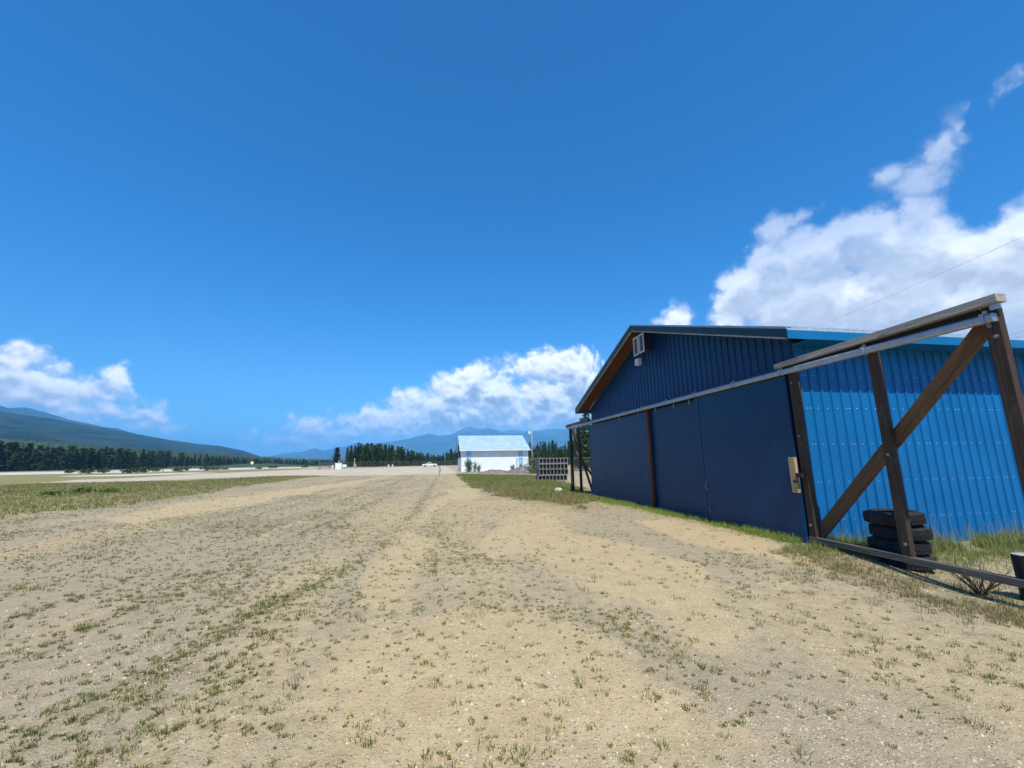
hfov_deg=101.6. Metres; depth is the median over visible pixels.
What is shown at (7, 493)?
field grass
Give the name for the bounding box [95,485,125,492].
weed clump
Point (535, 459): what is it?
chain link fence
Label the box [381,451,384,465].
conifer
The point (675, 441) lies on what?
sliding door
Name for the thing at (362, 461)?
conifer
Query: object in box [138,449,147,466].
conifer
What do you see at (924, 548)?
tyre
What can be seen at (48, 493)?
weed clump
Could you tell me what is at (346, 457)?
conifer
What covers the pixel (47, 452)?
conifer
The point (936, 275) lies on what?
power line
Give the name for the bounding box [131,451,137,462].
conifer
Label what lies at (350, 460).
conifer
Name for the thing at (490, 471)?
earth pile
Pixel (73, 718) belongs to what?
grass tufts
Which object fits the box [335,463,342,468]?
fuel cabinet
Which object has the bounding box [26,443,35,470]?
conifer
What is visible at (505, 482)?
field grass
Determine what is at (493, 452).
hangar
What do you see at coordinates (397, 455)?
conifer
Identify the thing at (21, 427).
forested hill
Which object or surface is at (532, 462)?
shrub
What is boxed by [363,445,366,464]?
conifer
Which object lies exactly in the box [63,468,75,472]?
runway bush
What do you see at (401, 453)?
conifer
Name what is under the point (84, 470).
runway bush
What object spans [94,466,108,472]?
runway bush
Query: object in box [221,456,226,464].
conifer
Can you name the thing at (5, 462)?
conifer
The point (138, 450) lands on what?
forest
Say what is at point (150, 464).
conifer
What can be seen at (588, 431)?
pine tree
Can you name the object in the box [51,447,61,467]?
conifer
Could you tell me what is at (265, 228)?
sky
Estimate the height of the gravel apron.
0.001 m
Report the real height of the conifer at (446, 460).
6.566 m
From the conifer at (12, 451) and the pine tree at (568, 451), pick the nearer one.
the pine tree at (568, 451)
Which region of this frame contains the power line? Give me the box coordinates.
[822,236,1023,324]
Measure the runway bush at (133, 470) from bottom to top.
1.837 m
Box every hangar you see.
[456,435,530,471]
[566,293,1023,587]
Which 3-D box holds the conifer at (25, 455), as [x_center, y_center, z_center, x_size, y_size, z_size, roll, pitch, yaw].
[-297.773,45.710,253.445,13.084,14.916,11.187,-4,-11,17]
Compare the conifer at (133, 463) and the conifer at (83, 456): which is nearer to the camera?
the conifer at (83, 456)
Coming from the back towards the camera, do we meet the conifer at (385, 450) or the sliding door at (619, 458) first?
the conifer at (385, 450)
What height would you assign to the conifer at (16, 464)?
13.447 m
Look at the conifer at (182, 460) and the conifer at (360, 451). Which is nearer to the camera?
the conifer at (360, 451)
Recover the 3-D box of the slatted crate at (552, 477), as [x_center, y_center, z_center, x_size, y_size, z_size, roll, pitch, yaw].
[3.232,7.707,34.385,2.420,0.450,1.150,1,-11,-8]
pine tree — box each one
[549,440,556,457]
[567,442,569,463]
[573,428,577,467]
[573,428,584,468]
[579,418,590,469]
[581,414,590,468]
[587,414,590,469]
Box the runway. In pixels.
[0,467,311,474]
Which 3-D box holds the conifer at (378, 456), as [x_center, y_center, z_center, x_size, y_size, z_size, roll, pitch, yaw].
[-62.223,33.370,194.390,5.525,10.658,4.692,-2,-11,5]
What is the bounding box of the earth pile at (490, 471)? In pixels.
[477,469,506,473]
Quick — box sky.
[0,0,1023,456]
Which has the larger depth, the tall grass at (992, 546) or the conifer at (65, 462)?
the conifer at (65, 462)
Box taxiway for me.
[60,473,196,476]
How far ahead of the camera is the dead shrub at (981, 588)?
5.45 m
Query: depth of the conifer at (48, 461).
256.14 m
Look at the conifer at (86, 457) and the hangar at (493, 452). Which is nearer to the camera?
the hangar at (493, 452)
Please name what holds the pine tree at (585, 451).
on the ground at (744, 653)
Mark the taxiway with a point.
(132, 474)
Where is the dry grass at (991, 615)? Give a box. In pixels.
[721,542,1023,661]
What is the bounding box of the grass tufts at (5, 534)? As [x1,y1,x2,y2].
[0,494,1018,590]
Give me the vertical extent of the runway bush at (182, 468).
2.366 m
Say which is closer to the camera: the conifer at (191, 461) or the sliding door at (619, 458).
the sliding door at (619, 458)
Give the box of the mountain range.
[268,427,586,461]
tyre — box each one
[862,508,926,526]
[867,535,931,555]
[868,523,933,541]
[872,555,936,571]
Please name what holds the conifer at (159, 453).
on the ground at (744, 653)
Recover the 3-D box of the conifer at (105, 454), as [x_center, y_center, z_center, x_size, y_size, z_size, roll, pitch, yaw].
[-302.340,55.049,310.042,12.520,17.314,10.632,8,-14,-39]
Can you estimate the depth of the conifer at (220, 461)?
538.99 m
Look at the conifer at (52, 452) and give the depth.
275.38 m
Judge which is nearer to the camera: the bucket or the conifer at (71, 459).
the bucket
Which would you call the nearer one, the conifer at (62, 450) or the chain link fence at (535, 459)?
the chain link fence at (535, 459)
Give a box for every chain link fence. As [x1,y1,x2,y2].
[346,461,457,467]
[516,458,589,474]
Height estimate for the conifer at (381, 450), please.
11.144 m
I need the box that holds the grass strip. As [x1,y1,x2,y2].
[558,492,802,543]
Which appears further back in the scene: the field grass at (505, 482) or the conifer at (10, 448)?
the conifer at (10, 448)
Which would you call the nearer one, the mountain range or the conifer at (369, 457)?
the conifer at (369, 457)
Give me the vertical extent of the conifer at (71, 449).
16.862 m
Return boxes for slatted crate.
[535,475,567,480]
[536,458,567,463]
[536,463,567,468]
[536,469,568,474]
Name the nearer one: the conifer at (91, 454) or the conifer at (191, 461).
the conifer at (91, 454)
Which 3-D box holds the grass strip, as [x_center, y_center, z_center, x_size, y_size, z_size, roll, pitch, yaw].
[3.405,4.029,13.787,2.190,0.237,12.731,1,-11,-10]
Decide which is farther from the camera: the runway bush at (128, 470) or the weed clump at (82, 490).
the runway bush at (128, 470)
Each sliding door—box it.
[589,412,651,507]
[650,399,705,518]
[695,375,808,543]
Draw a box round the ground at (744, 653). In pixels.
[0,465,1023,767]
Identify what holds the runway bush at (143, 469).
on the ground at (744, 653)
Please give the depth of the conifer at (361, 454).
193.07 m
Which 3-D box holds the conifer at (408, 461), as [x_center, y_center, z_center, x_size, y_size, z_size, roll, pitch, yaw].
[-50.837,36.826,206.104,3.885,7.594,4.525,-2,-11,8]
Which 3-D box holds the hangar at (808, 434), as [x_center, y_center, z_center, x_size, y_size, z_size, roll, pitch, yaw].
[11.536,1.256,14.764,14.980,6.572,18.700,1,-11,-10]
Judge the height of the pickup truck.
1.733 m
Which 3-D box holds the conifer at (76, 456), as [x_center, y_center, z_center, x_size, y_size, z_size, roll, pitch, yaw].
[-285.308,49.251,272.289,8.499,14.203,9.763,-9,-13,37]
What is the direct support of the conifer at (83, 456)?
on the ground at (744, 653)
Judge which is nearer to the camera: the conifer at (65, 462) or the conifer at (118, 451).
the conifer at (65, 462)
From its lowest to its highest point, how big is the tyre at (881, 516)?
0.220 m
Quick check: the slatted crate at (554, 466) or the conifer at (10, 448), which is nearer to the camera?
the slatted crate at (554, 466)
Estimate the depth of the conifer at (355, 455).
190.51 m
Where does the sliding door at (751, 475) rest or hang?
in the hangar at (808, 434)
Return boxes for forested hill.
[0,412,270,458]
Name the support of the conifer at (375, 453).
on the ground at (744, 653)
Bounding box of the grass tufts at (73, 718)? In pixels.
[0,541,1023,767]
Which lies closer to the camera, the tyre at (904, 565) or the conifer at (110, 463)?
the tyre at (904, 565)
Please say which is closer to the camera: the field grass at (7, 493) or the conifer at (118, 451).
the field grass at (7, 493)
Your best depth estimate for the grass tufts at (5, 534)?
9.72 m
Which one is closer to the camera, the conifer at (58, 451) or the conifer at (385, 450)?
the conifer at (385, 450)
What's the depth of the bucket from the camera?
5.24 m
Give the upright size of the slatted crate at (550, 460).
0.450 m
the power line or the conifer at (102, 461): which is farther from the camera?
the conifer at (102, 461)
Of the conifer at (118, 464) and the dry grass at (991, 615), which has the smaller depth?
the dry grass at (991, 615)
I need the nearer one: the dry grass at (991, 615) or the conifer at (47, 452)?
the dry grass at (991, 615)
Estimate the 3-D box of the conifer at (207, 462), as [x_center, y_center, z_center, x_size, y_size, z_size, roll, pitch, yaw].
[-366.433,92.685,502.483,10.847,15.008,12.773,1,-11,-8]
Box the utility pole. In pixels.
[528,424,532,459]
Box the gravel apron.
[50,466,455,482]
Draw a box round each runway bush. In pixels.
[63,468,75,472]
[77,467,94,473]
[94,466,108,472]
[119,467,141,472]
[120,468,142,472]
[137,466,147,472]
[173,466,187,471]
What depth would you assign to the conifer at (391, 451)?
204.46 m
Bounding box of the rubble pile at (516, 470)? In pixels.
[505,466,532,473]
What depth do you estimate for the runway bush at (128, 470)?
105.59 m
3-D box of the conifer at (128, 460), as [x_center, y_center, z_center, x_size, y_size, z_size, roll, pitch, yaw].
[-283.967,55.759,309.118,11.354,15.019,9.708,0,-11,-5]
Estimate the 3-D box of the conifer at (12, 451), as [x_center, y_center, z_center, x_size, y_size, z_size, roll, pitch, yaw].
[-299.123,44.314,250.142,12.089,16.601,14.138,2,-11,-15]
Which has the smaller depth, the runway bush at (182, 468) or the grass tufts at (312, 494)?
the grass tufts at (312, 494)
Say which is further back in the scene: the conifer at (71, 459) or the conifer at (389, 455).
the conifer at (71, 459)
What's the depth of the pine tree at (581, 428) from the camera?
68.54 m
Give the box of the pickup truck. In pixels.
[422,462,436,466]
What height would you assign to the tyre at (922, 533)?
0.220 m
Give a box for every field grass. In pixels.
[0,475,333,518]
[455,473,599,509]
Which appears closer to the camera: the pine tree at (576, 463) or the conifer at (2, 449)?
the pine tree at (576, 463)
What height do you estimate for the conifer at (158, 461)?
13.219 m
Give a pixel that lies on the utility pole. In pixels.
(529, 432)
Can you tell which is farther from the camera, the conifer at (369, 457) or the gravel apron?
the conifer at (369, 457)
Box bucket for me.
[1010,552,1023,600]
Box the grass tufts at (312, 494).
[6,473,590,516]
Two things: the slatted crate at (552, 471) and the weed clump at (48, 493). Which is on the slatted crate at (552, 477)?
the slatted crate at (552, 471)
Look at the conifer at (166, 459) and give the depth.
396.61 m
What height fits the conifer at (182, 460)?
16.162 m
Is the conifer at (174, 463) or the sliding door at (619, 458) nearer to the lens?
the sliding door at (619, 458)
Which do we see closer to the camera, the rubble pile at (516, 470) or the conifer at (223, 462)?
the rubble pile at (516, 470)
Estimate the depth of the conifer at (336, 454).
176.89 m
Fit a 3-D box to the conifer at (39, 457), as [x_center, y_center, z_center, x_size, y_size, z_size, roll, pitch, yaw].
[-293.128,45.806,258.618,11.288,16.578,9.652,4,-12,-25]
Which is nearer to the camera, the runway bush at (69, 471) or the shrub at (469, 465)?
the shrub at (469, 465)
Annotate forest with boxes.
[0,435,344,470]
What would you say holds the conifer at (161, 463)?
on the ground at (744, 653)
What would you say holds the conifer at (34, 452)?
on the ground at (744, 653)
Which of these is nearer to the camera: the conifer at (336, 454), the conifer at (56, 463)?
the conifer at (336, 454)
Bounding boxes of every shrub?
[463,458,475,471]
[524,450,541,473]
[943,556,1016,595]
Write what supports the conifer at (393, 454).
on the ground at (744, 653)
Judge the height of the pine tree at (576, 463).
7.476 m
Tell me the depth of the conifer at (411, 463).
195.89 m
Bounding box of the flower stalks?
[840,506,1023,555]
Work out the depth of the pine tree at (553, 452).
140.46 m
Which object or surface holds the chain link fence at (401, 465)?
on the ground at (744, 653)
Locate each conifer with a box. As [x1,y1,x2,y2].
[0,442,7,469]
[0,452,8,471]
[4,442,22,469]
[4,444,25,466]
[6,448,25,470]
[21,447,34,470]
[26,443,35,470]
[26,445,45,470]
[26,449,37,470]
[36,447,52,470]
[42,453,52,470]
[50,448,55,466]
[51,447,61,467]
[51,455,61,469]
[59,447,65,458]
[60,455,70,469]
[65,452,74,469]
[66,446,73,458]
[71,449,82,468]
[76,448,91,469]
[78,448,92,468]
[86,448,101,468]
[95,450,103,469]
[97,456,106,468]
[101,447,109,468]
[104,451,115,467]
[104,457,113,468]
[109,451,126,468]
[113,449,120,467]
[123,449,136,468]
[129,452,136,468]
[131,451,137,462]
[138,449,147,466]
[146,457,153,467]
[150,451,155,466]
[155,450,166,467]
[156,455,163,466]
[158,456,164,467]
[164,452,169,467]
[170,457,176,466]
[179,452,185,465]
[189,457,193,465]
[204,455,212,465]
[217,456,221,465]
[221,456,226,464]
[329,447,341,467]
[345,447,349,466]
[348,449,351,466]
[352,445,358,465]
[357,444,362,464]
[359,446,363,466]
[359,450,365,466]
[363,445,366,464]
[365,449,372,466]
[367,445,380,466]
[376,444,381,466]
[380,444,384,466]
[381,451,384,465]
[384,444,387,464]
[385,445,391,465]
[390,445,394,460]
[391,450,394,465]
[393,446,401,465]
[400,447,403,465]
[406,451,410,465]
[408,451,413,465]
[443,452,449,465]
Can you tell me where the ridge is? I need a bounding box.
[0,406,126,431]
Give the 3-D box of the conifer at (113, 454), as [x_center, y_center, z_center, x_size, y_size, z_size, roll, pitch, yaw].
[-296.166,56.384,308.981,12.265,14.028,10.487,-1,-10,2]
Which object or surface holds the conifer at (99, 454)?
on the ground at (744, 653)
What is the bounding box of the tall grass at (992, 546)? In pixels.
[778,528,1023,587]
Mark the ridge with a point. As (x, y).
(27, 411)
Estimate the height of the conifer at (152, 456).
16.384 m
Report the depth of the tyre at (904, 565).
6.45 m
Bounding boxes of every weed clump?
[34,489,69,496]
[61,485,95,492]
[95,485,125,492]
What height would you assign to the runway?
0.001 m
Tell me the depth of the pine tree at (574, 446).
72.18 m

